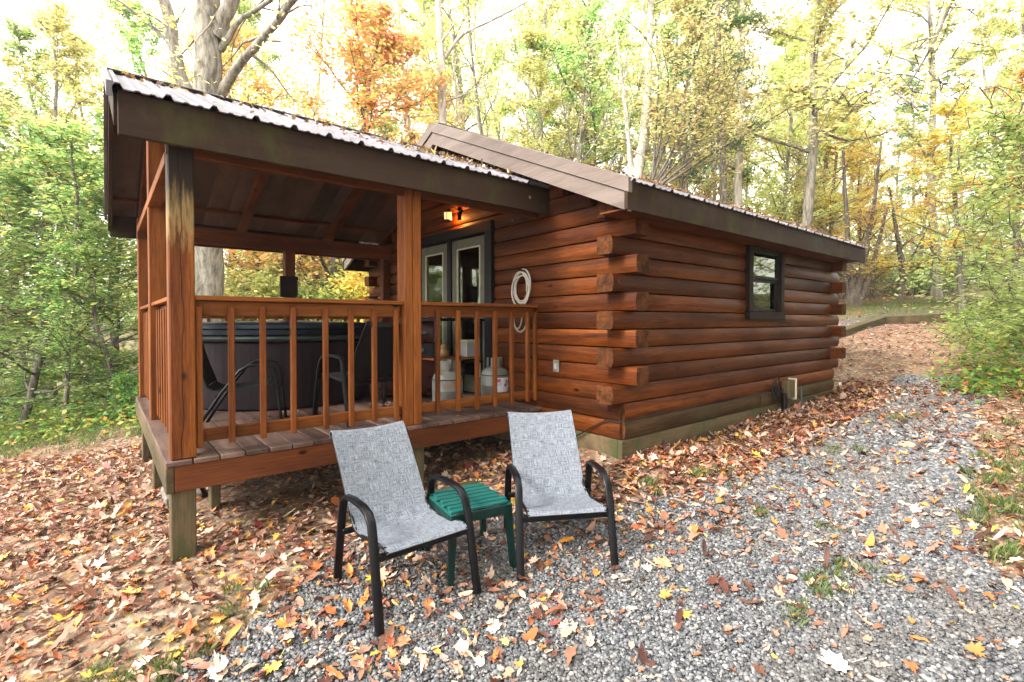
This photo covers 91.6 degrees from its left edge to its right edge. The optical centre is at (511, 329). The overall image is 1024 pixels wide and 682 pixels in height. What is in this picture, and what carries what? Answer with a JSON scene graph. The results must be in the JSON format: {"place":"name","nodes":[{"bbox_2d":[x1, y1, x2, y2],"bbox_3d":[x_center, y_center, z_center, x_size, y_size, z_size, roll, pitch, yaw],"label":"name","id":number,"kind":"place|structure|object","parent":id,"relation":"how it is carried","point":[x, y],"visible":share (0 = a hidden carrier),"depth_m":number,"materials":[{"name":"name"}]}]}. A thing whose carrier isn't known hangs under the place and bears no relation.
{"place":"outdoors","nodes":[
{"label":"outdoors","id":0,"kind":"place"},
{"bbox_2d":[0,282,1023,681],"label":"ground","id":1,"kind":"structure","parent":0,"point":[868,364],"depth_m":3.14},
{"bbox_2d":[0,369,68,425],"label":"shrub","id":2,"kind":"object","parent":1,"relation":"on","point":[18,396],"visible":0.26,"depth_m":10.47,"materials":[{"name":"green plant"}]},
{"bbox_2d":[0,230,70,401],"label":"young tree","id":3,"kind":"object","parent":1,"relation":"on","point":[13,323],"visible":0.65,"depth_m":9.08,"materials":[{"name":"green plant"}]},
{"bbox_2d":[0,131,93,388],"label":"young tree","id":4,"kind":"object","parent":1,"relation":"on","point":[2,153],"visible":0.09,"depth_m":14.89,"materials":[{"name":"green plant"}]},
{"bbox_2d":[0,150,107,384],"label":"young tree","id":5,"kind":"object","parent":1,"relation":"on","point":[28,355],"visible":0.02,"depth_m":16.79,"materials":[{"name":"green plant"}]},
{"bbox_2d":[0,11,123,395],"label":"woodland tree","id":6,"kind":"object","parent":1,"relation":"on","point":[27,34],"visible":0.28,"depth_m":15.70,"materials":[{"name":"green plant"}]},
{"bbox_2d":[0,97,128,425],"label":"young tree","id":7,"kind":"object","parent":1,"relation":"on","point":[8,122],"visible":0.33,"depth_m":11.15,"materials":[{"name":"green plant"}]},
{"bbox_2d":[0,0,136,408],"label":"woodland tree","id":8,"kind":"object","parent":1,"relation":"on","point":[54,23],"visible":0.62,"depth_m":15.18,"materials":[{"name":"yellow plant"}]},
{"bbox_2d":[0,119,137,437],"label":"young tree","id":9,"kind":"object","parent":1,"relation":"on","point":[34,377],"visible":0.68,"depth_m":8.65,"materials":[{"name":"green plant"}]},
{"bbox_2d":[0,227,137,432],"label":"young tree","id":10,"kind":"object","parent":1,"relation":"on","point":[68,366],"visible":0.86,"depth_m":8.14,"materials":[{"name":"green plant"}]},
{"bbox_2d":[0,71,137,380],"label":"young tree","id":11,"kind":"object","parent":1,"relation":"on","point":[2,83],"visible":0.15,"depth_m":15.58,"materials":[{"name":"green plant"}]},
{"bbox_2d":[0,110,138,413],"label":"young tree","id":12,"kind":"object","parent":1,"relation":"on","point":[13,177],"visible":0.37,"depth_m":11.51,"materials":[{"name":"green plant"}]},
{"bbox_2d":[4,151,138,416],"bbox_3d":[-7.684,-0.749,9.938,4.132,5.366,3.429,1,1,36],"label":"young tree","id":13,"kind":"object","parent":1,"relation":"on","point":[115,342],"visible":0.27,"depth_m":9.08,"materials":[{"name":"green plant"}]},
{"bbox_2d":[8,28,136,376],"bbox_3d":[-16.053,-4.491,19.683,6.080,14.007,5.468,0,1,-18],"label":"woodland tree","id":14,"kind":"object","parent":1,"relation":"on","point":[74,84],"visible":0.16,"depth_m":18.92,"materials":[{"name":"yellow plant"}]},
{"bbox_2d":[41,377,109,428],"bbox_3d":[-7.464,1.319,8.616,1.080,1.023,0.987,-1,1,-29],"label":"shrub","id":15,"kind":"object","parent":1,"relation":"on","point":[81,414],"visible":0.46,"depth_m":8.56,"materials":[{"name":"green plant"}]},
{"bbox_2d":[18,200,138,421],"bbox_3d":[-6.808,-0.229,8.417,2.484,3.922,2.415,0,1,-22],"label":"young tree","id":16,"kind":"object","parent":1,"relation":"on","point":[93,309],"visible":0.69,"depth_m":8.38,"materials":[{"name":"green plant"}]},
{"bbox_2d":[0,90,229,369],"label":"young tree","id":17,"kind":"object","parent":1,"relation":"on","point":[98,120],"visible":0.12,"depth_m":12.13,"materials":[{"name":"green plant"}]},
{"bbox_2d":[93,369,138,420],"bbox_3d":[-6.365,1.161,8.290,1.080,1.023,0.987,1,1,34],"label":"shrub","id":18,"kind":"object","parent":1,"relation":"on","point":[131,394],"visible":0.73,"depth_m":8.21,"materials":[{"name":"green plant"}]},
{"bbox_2d":[61,0,195,87],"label":"leaning tree","id":19,"kind":"object","parent":1,"relation":"on","point":[170,22],"visible":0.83,"depth_m":11.49,"materials":[{"name":"yellow plant"}]},
{"bbox_2d":[90,0,175,83],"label":"woodland tree","id":20,"kind":"object","parent":1,"relation":"on","point":[133,40],"visible":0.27,"depth_m":16.89,"materials":[{"name":"green plant"}]},
{"bbox_2d":[24,12,327,296],"bbox_3d":[-8.261,-4.045,14.591,6.126,10.612,8.748,0,1,11],"label":"maple tree","id":21,"kind":"object","parent":1,"relation":"on","point":[260,97],"visible":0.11,"depth_m":14.71,"materials":[{"name":"yellow plant"}]},
{"bbox_2d":[156,0,366,321],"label":"tree","id":22,"kind":"object","parent":1,"relation":"on","point":[213,30],"visible":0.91,"depth_m":9.43,"materials":[{"name":"grey plant"}]},
{"bbox_2d":[226,0,303,294],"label":"woodland tree","id":23,"kind":"object","parent":1,"relation":"on","point":[243,8],"visible":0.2,"depth_m":18.81,"materials":[{"name":"yellow plant"}]},
{"bbox_2d":[225,266,305,320],"bbox_3d":[-4.727,0.040,10.410,3.172,2.736,2.458,1,1,44],"label":"shrub","id":24,"kind":"object","parent":1,"relation":"on","point":[264,287],"visible":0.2,"depth_m":10.34,"materials":[{"name":"yellow plant"}]},
{"bbox_2d":[224,252,337,297],"bbox_3d":[-5.077,-0.348,12.043,3.965,3.420,3.073,0,1,27],"label":"shrub","id":25,"kind":"object","parent":1,"relation":"on","point":[277,263],"visible":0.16,"depth_m":11.78,"materials":[{"name":"yellow plant"}]},
{"bbox_2d":[259,0,352,278],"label":"slender tree","id":26,"kind":"object","parent":1,"relation":"on","point":[326,46],"visible":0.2,"depth_m":18.06,"materials":[{"name":"yellow plant"}]},
{"bbox_2d":[305,269,372,321],"bbox_3d":[-3.272,-0.140,10.746,2.527,2.764,2.525,0,1,-9],"label":"shrub","id":27,"kind":"object","parent":1,"relation":"on","point":[354,285],"visible":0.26,"depth_m":10.50,"materials":[{"name":"yellow plant"}]},
{"bbox_2d":[323,12,402,319],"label":"woodland tree","id":28,"kind":"object","parent":1,"relation":"on","point":[377,129],"visible":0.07,"depth_m":18.73,"materials":[{"name":"orange plant"}]},
{"bbox_2d":[224,0,510,295],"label":"maple tree","id":29,"kind":"object","parent":1,"relation":"on","point":[385,41],"visible":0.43,"depth_m":12.64,"materials":[{"name":"orange plant"}]},
{"bbox_2d":[347,0,473,139],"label":"slender tree","id":30,"kind":"object","parent":1,"relation":"on","point":[406,119],"visible":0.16,"depth_m":15.42,"materials":[{"name":"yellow plant"}]},
{"bbox_2d":[383,0,492,141],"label":"woodland tree","id":31,"kind":"object","parent":1,"relation":"on","point":[410,17],"visible":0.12,"depth_m":22.84,"materials":[{"name":"yellow plant"}]},
{"bbox_2d":[411,87,475,142],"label":"maple tree","id":32,"kind":"object","parent":1,"relation":"on","point":[429,120],"visible":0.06,"depth_m":19.61,"materials":[{"name":"yellow plant"}]},
{"bbox_2d":[408,0,488,134],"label":"woodland tree","id":33,"kind":"object","parent":1,"relation":"on","point":[427,16],"visible":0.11,"depth_m":30.47,"materials":[{"name":"yellow plant"}]},
{"bbox_2d":[422,0,493,126],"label":"slender tree","id":34,"kind":"object","parent":1,"relation":"on","point":[453,75],"visible":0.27,"depth_m":18.19,"materials":[{"name":"yellow plant"}]},
{"bbox_2d":[424,483,515,586],"bbox_3d":[-0.256,1.181,2.932,0.414,0.404,0.414,-1,1,-29],"label":"side table","id":35,"kind":"object","parent":1,"relation":"on","point":[446,504],"visible":0.81,"depth_m":2.84,"materials":[{"name":"green plastic"}]},
{"bbox_2d":[396,0,546,150],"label":"woodland tree","id":36,"kind":"object","parent":1,"relation":"on","point":[496,60],"visible":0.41,"depth_m":19.33,"materials":[{"name":"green plant"}]},
{"bbox_2d":[103,67,866,563],"bbox_3d":[0.016,-0.277,6.222,7.882,4.014,5.341,-1,1,-39],"label":"log cabin","id":37,"kind":"object","parent":1,"relation":"on","point":[645,299],"visible":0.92,"depth_m":4.23,"materials":[{"name":"wood"}]},
{"bbox_2d":[203,345,286,422],"bbox_3d":[-2.092,0.380,3.817,0.648,0.726,0.482,0,1,-21],"label":"metal armchair","id":38,"kind":"object","parent":37,"relation":"on","point":[209,376],"visible":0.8,"depth_m":3.79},
{"bbox_2d":[202,320,369,411],"bbox_3d":[-2.396,0.309,5.244,1.800,0.810,1.800,-1,1,-39],"label":"hot tub","id":39,"kind":"object","parent":37,"relation":"on","point":[308,341],"visible":0.52,"depth_m":4.45,"materials":[{"name":"grey plastic"}]},
{"bbox_2d":[120,69,531,178],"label":"roof leaves","id":40,"kind":"object","parent":37,"relation":"on","point":[425,149],"visible":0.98,"depth_m":4.14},
{"bbox_2d":[312,321,399,427],"bbox_3d":[-1.171,0.333,4.062,0.786,0.802,0.589,1,1,43],"label":"deck chair","id":41,"kind":"object","parent":37,"relation":"on","point":[362,363],"visible":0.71,"depth_m":3.90,"materials":[{"name":"black paint"}]},
{"bbox_2d":[381,317,434,395],"bbox_3d":[-1.220,0.277,5.322,0.790,0.810,0.507,0,1,-4],"label":"gas grill","id":42,"kind":"object","parent":37,"relation":"on","point":[427,345],"visible":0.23,"depth_m":5.18,"materials":[{"name":"black metal"}]},
{"bbox_2d":[422,243,446,349],"bbox_3d":[-0.935,-0.169,6.092,0.046,1.696,0.625,-1,1,-39],"label":"glazed door","id":43,"kind":"structure","parent":37,"relation":"in","point":[434,259],"depth_m":6.07,"materials":[{"name":"grey glass"}]},
{"bbox_2d":[432,360,462,400],"bbox_3d":[-0.601,0.505,4.639,0.288,0.435,0.288,-1,1,-39],"label":"propane tank","id":44,"kind":"object","parent":37,"relation":"on","point":[447,382],"visible":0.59,"depth_m":4.53,"materials":[{"name":"metal"}]},
{"bbox_2d":[421,318,483,391],"bbox_3d":[-0.652,0.297,5.280,0.640,0.830,0.440,-1,1,-39],"label":"metal shelf table","id":45,"kind":"object","parent":37,"relation":"on","point":[463,362],"visible":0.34,"depth_m":5.23,"materials":[{"name":"black metal"}]},
{"bbox_2d":[452,235,483,393],"bbox_3d":[-0.470,-0.160,5.526,0.046,1.696,0.660,-1,1,-39],"label":"glazed door","id":46,"kind":"structure","parent":37,"relation":"in","point":[467,254],"depth_m":5.54,"materials":[{"name":"grey glass"}]},
{"bbox_2d":[481,357,508,395],"bbox_3d":[-0.171,0.498,5.030,0.290,0.435,0.288,0,1,26],"label":"propane tank","id":47,"kind":"object","parent":37,"relation":"on","point":[487,380],"visible":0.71,"depth_m":4.92,"materials":[{"name":"metal"}]},
{"bbox_2d":[511,268,530,332],"bbox_3d":[0.090,-0.278,4.761,0.081,0.616,0.266,-1,1,-39],"label":"garden hose","id":48,"kind":"object","parent":37,"relation":"hanging from","point":[514,287],"visible":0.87,"depth_m":4.74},
{"bbox_2d":[533,146,858,242],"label":"roof leaves","id":49,"kind":"object","parent":37,"relation":"on","point":[692,193],"visible":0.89,"depth_m":4.64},
{"bbox_2d":[739,245,784,319],"bbox_3d":[2.740,-0.508,5.451,0.865,0.805,0.137,-1,1,-39],"label":"window","id":50,"kind":"structure","parent":37,"relation":"in","point":[764,299],"depth_m":5.44,"materials":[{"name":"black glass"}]},
{"bbox_2d":[433,0,543,141],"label":"slender tree","id":51,"kind":"object","parent":1,"relation":"on","point":[480,124],"visible":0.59,"depth_m":15.56,"materials":[{"name":"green plant"}]},
{"bbox_2d":[432,0,555,124],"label":"pale tree","id":52,"kind":"object","parent":1,"relation":"on","point":[442,96],"visible":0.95,"depth_m":13.94,"materials":[{"name":"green plant"}]},
{"bbox_2d":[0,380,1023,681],"bbox_3d":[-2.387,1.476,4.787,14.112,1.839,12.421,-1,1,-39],"label":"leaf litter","id":53,"kind":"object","parent":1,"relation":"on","point":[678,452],"visible":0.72,"depth_m":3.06,"materials":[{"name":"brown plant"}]},
{"bbox_2d":[0,297,1023,681],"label":"grass","id":54,"kind":"structure","parent":1,"relation":"on","point":[1012,549],"depth_m":3.15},
{"bbox_2d":[0,300,1023,448],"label":"undergrowth","id":55,"kind":"object","parent":1,"relation":"on","point":[1004,371],"visible":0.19,"depth_m":7.01,"materials":[{"name":"green plant"}]},
{"bbox_2d":[5,130,1023,340],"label":"woodland","id":56,"kind":"object","parent":1,"relation":"on","point":[855,238],"visible":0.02,"depth_m":55.23,"materials":[{"name":"green plant"}]},
{"bbox_2d":[482,0,564,144],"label":"woodland tree","id":57,"kind":"object","parent":1,"relation":"on","point":[505,84],"visible":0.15,"depth_m":30.04,"materials":[{"name":"green plant"}]},
{"bbox_2d":[468,0,593,137],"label":"woodland tree","id":58,"kind":"object","parent":1,"relation":"on","point":[520,14],"visible":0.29,"depth_m":21.49,"materials":[{"name":"yellow plant"}]},
{"bbox_2d":[503,0,560,156],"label":"slender tree","id":59,"kind":"object","parent":1,"relation":"on","point":[528,84],"visible":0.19,"depth_m":19.47,"materials":[{"name":"green plant"}]},
{"bbox_2d":[487,21,615,164],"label":"woodland tree","id":60,"kind":"object","parent":1,"relation":"on","point":[537,75],"visible":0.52,"depth_m":16.93,"materials":[{"name":"yellow plant"}]},
{"bbox_2d":[513,0,653,169],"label":"slender tree","id":61,"kind":"object","parent":1,"relation":"on","point":[583,127],"visible":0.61,"depth_m":15.95,"materials":[{"name":"green plant"}]},
{"bbox_2d":[515,0,654,165],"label":"woodland tree","id":62,"kind":"object","parent":1,"relation":"on","point":[572,53],"visible":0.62,"depth_m":16.64,"materials":[{"name":"green plant"}]},
{"bbox_2d":[526,0,644,162],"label":"woodland tree","id":63,"kind":"object","parent":1,"relation":"on","point":[567,5],"visible":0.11,"depth_m":27.80,"materials":[{"name":"yellow plant"}]},
{"bbox_2d":[528,6,667,178],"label":"woodland tree","id":64,"kind":"object","parent":1,"relation":"on","point":[571,41],"visible":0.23,"depth_m":17.75,"materials":[{"name":"yellow plant"}]},
{"bbox_2d":[593,0,678,172],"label":"slender tree","id":65,"kind":"object","parent":1,"relation":"on","point":[643,48],"visible":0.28,"depth_m":19.84,"materials":[{"name":"yellow plant"}]},
{"bbox_2d":[576,0,708,178],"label":"white trunk tree","id":66,"kind":"object","parent":1,"relation":"on","point":[636,167],"visible":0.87,"depth_m":13.93,"materials":[{"name":"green plant"}]},
{"bbox_2d":[605,0,726,200],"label":"woodland tree","id":67,"kind":"object","parent":1,"relation":"on","point":[665,33],"visible":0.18,"depth_m":19.98,"materials":[{"name":"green plant"}]},
{"bbox_2d":[601,0,736,180],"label":"woodland tree","id":68,"kind":"object","parent":1,"relation":"on","point":[628,46],"visible":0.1,"depth_m":23.77,"materials":[{"name":"yellow plant"}]},
{"bbox_2d":[608,0,756,208],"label":"woodland tree","id":69,"kind":"object","parent":1,"relation":"on","point":[675,4],"visible":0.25,"depth_m":16.28,"materials":[{"name":"yellow plant"}]},
{"bbox_2d":[622,0,752,199],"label":"slender tree","id":70,"kind":"object","parent":1,"relation":"on","point":[682,181],"visible":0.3,"depth_m":14.90,"materials":[{"name":"green plant"}]},
{"bbox_2d":[660,17,764,202],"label":"slender tree","id":71,"kind":"object","parent":1,"relation":"on","point":[713,166],"visible":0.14,"depth_m":19.32,"materials":[{"name":"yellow plant"}]},
{"bbox_2d":[663,0,773,204],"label":"pine tree","id":72,"kind":"object","parent":1,"relation":"on","point":[723,179],"visible":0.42,"depth_m":14.76,"materials":[{"name":"green plant"}]},
{"bbox_2d":[668,40,768,215],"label":"woodland tree","id":73,"kind":"object","parent":1,"relation":"on","point":[751,165],"visible":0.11,"depth_m":22.27,"materials":[{"name":"yellow plant"}]},
{"bbox_2d":[615,0,848,190],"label":"multi stem tree","id":74,"kind":"object","parent":1,"relation":"on","point":[673,127],"visible":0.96,"depth_m":13.07,"materials":[{"name":"yellow plant"}]},
{"bbox_2d":[697,0,777,206],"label":"pine tree","id":75,"kind":"object","parent":1,"relation":"on","point":[728,46],"visible":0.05,"depth_m":25.80,"materials":[{"name":"green plant"}]},
{"bbox_2d":[679,0,813,207],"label":"thin tree","id":76,"kind":"object","parent":1,"relation":"on","point":[738,186],"visible":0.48,"depth_m":14.92,"materials":[{"name":"yellow plant"}]},
{"bbox_2d":[781,378,796,410],"bbox_3d":[3.179,0.828,5.739,0.281,0.515,0.090,-1,1,-39],"label":"utility box","id":77,"kind":"object","parent":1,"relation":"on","point":[789,386],"visible":0.8,"depth_m":5.70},
{"bbox_2d":[726,16,866,223],"bbox_3d":[10.444,-6.236,18.561,4.858,11.192,4.369,-1,1,-45],"label":"woodland tree","id":78,"kind":"object","parent":1,"relation":"on","point":[790,56],"visible":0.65,"depth_m":18.61,"materials":[{"name":"yellow plant"}]},
{"bbox_2d":[742,7,858,221],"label":"woodland tree","id":79,"kind":"object","parent":1,"relation":"on","point":[749,204],"visible":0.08,"depth_m":27.59,"materials":[{"name":"yellow plant"}]},
{"bbox_2d":[688,0,918,229],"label":"woodland tree","id":80,"kind":"object","parent":1,"relation":"on","point":[821,9],"visible":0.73,"depth_m":14.03,"materials":[{"name":"yellow plant"}]},
{"bbox_2d":[744,12,877,225],"bbox_3d":[13.013,-7.633,22.093,5.240,13.425,5.827,1,1,34],"label":"woodland tree","id":81,"kind":"object","parent":1,"relation":"on","point":[796,167],"visible":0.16,"depth_m":21.82,"materials":[{"name":"yellow plant"}]},
{"bbox_2d":[756,99,906,272],"bbox_3d":[12.898,-5.036,20.867,6.176,8.789,4.976,-1,1,-42],"label":"maple tree","id":82,"kind":"object","parent":1,"relation":"on","point":[847,158],"visible":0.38,"depth_m":19.96,"materials":[{"name":"yellow plant"}]},
{"bbox_2d":[761,14,905,235],"bbox_3d":[13.254,-6.941,20.564,4.854,12.435,5.398,1,1,35],"label":"woodland tree","id":83,"kind":"object","parent":1,"relation":"on","point":[842,29],"visible":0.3,"depth_m":20.34,"materials":[{"name":"yellow plant"}]},
{"bbox_2d":[813,142,929,297],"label":"maple tree","id":84,"kind":"object","parent":1,"relation":"on","point":[857,173],"visible":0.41,"depth_m":23.85,"materials":[{"name":"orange plant"}]},
{"bbox_2d":[817,96,925,250],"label":"woodland tree","id":85,"kind":"object","parent":1,"relation":"on","point":[892,188],"visible":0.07,"depth_m":31.52,"materials":[{"name":"yellow plant"}]},
{"bbox_2d":[814,125,938,305],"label":"clump tree","id":86,"kind":"object","parent":1,"relation":"on","point":[856,292],"visible":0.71,"depth_m":16.93,"materials":[{"name":"green plant"}]},
{"bbox_2d":[850,104,943,283],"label":"woodland tree","id":87,"kind":"object","parent":1,"relation":"on","point":[901,135],"visible":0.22,"depth_m":44.38,"materials":[{"name":"yellow plant"}]},
{"bbox_2d":[787,0,1023,154],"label":"overhanging tree","id":88,"kind":"object","parent":1,"relation":"on","point":[847,101],"visible":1,"depth_m":4.79,"materials":[{"name":"yellow plant"}]},
{"bbox_2d":[851,169,964,299],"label":"dark trunk tree","id":89,"kind":"object","parent":1,"relation":"on","point":[900,255],"visible":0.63,"depth_m":21.93,"materials":[{"name":"yellow plant"}]},
{"bbox_2d":[881,55,948,289],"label":"pine tree","id":90,"kind":"object","parent":1,"relation":"on","point":[927,108],"visible":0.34,"depth_m":30.66,"materials":[{"name":"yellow plant"}]},
{"bbox_2d":[857,126,1000,292],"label":"maple tree","id":91,"kind":"object","parent":1,"relation":"on","point":[909,172],"visible":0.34,"depth_m":25.62,"materials":[{"name":"yellow plant"}]},
{"bbox_2d":[834,296,1023,389],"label":"leaf litter","id":92,"kind":"object","parent":1,"relation":"on","point":[879,354],"visible":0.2,"depth_m":8.44,"materials":[{"name":"brown plant"}]},
{"bbox_2d":[841,0,1023,297],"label":"woodland tree","id":93,"kind":"object","parent":1,"relation":"on","point":[946,31],"visible":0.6,"depth_m":21.80,"materials":[{"name":"yellow plant"}]},
{"bbox_2d":[879,311,985,323],"bbox_3d":[10.667,-0.299,12.139,3.507,0.364,0.200,0,1,-4],"label":"path timber","id":94,"kind":"object","parent":1,"relation":"on","point":[908,319],"visible":0.3,"depth_m":11.98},
{"bbox_2d":[861,89,1023,308],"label":"maple tree","id":95,"kind":"object","parent":1,"relation":"on","point":[956,245],"visible":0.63,"depth_m":14.98,"materials":[{"name":"yellow plant"}]},
{"bbox_2d":[907,198,1003,297],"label":"young tree","id":96,"kind":"object","parent":1,"relation":"on","point":[966,276],"visible":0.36,"depth_m":18.85,"materials":[{"name":"green plant"}]},
{"bbox_2d":[890,75,1023,358],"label":"bright sapling","id":97,"kind":"object","parent":1,"relation":"on","point":[1005,141],"visible":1,"depth_m":5.88,"materials":[{"name":"green plant"}]},
{"bbox_2d":[900,6,1023,285],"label":"woodland tree","id":98,"kind":"object","parent":1,"relation":"on","point":[974,31],"visible":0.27,"depth_m":29.79,"materials":[{"name":"yellow plant"}]},
{"bbox_2d":[911,0,1023,195],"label":"woodland tree","id":99,"kind":"object","parent":1,"relation":"on","point":[1006,30],"visible":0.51,"depth_m":17.85,"materials":[{"name":"yellow plant"}]},
{"bbox_2d":[914,65,1023,304],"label":"maple tree","id":100,"kind":"object","parent":1,"relation":"on","point":[1018,81],"visible":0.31,"depth_m":16.07,"materials":[{"name":"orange plant"}]},
{"bbox_2d":[965,193,1023,297],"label":"young tree","id":101,"kind":"object","parent":1,"relation":"on","point":[1019,236],"visible":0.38,"depth_m":13.87,"materials":[{"name":"green plant"}]},
{"bbox_2d":[0,0,1023,318],"label":"sky","id":102,"kind":"structure","parent":0,"point":[896,30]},
{"bbox_2d":[56,366,1023,681],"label":"gravel","id":103,"kind":"structure","parent":0,"point":[938,474],"depth_m":2.52,"materials":[{"name":"gravel"}]},
{"bbox_2d":[329,421,480,636],"bbox_3d":[-0.635,0.988,2.736,0.589,0.802,0.786,-1,1,-39],"label":"patio chair","id":104,"kind":"object","parent":103,"relation":"on","point":[384,500],"visible":0.97,"depth_m":2.76,"materials":[{"name":"fabric"}]},
{"bbox_2d":[503,410,618,581],"bbox_3d":[0.255,0.980,3.151,0.589,0.802,0.786,0,1,-9],"label":"patio chair","id":105,"kind":"object","parent":103,"relation":"on","point":[544,469],"visible":0.98,"depth_m":3.23,"materials":[{"name":"fabric"}]},
{"bbox_2d":[818,648,865,672],"bbox_3d":[1.345,1.351,2.051,0.182,0.025,0.124,-1,1,-30],"label":"fallen leaf","id":106,"kind":"object","parent":103,"relation":"on","point":[837,662],"visible":1,"depth_m":2.04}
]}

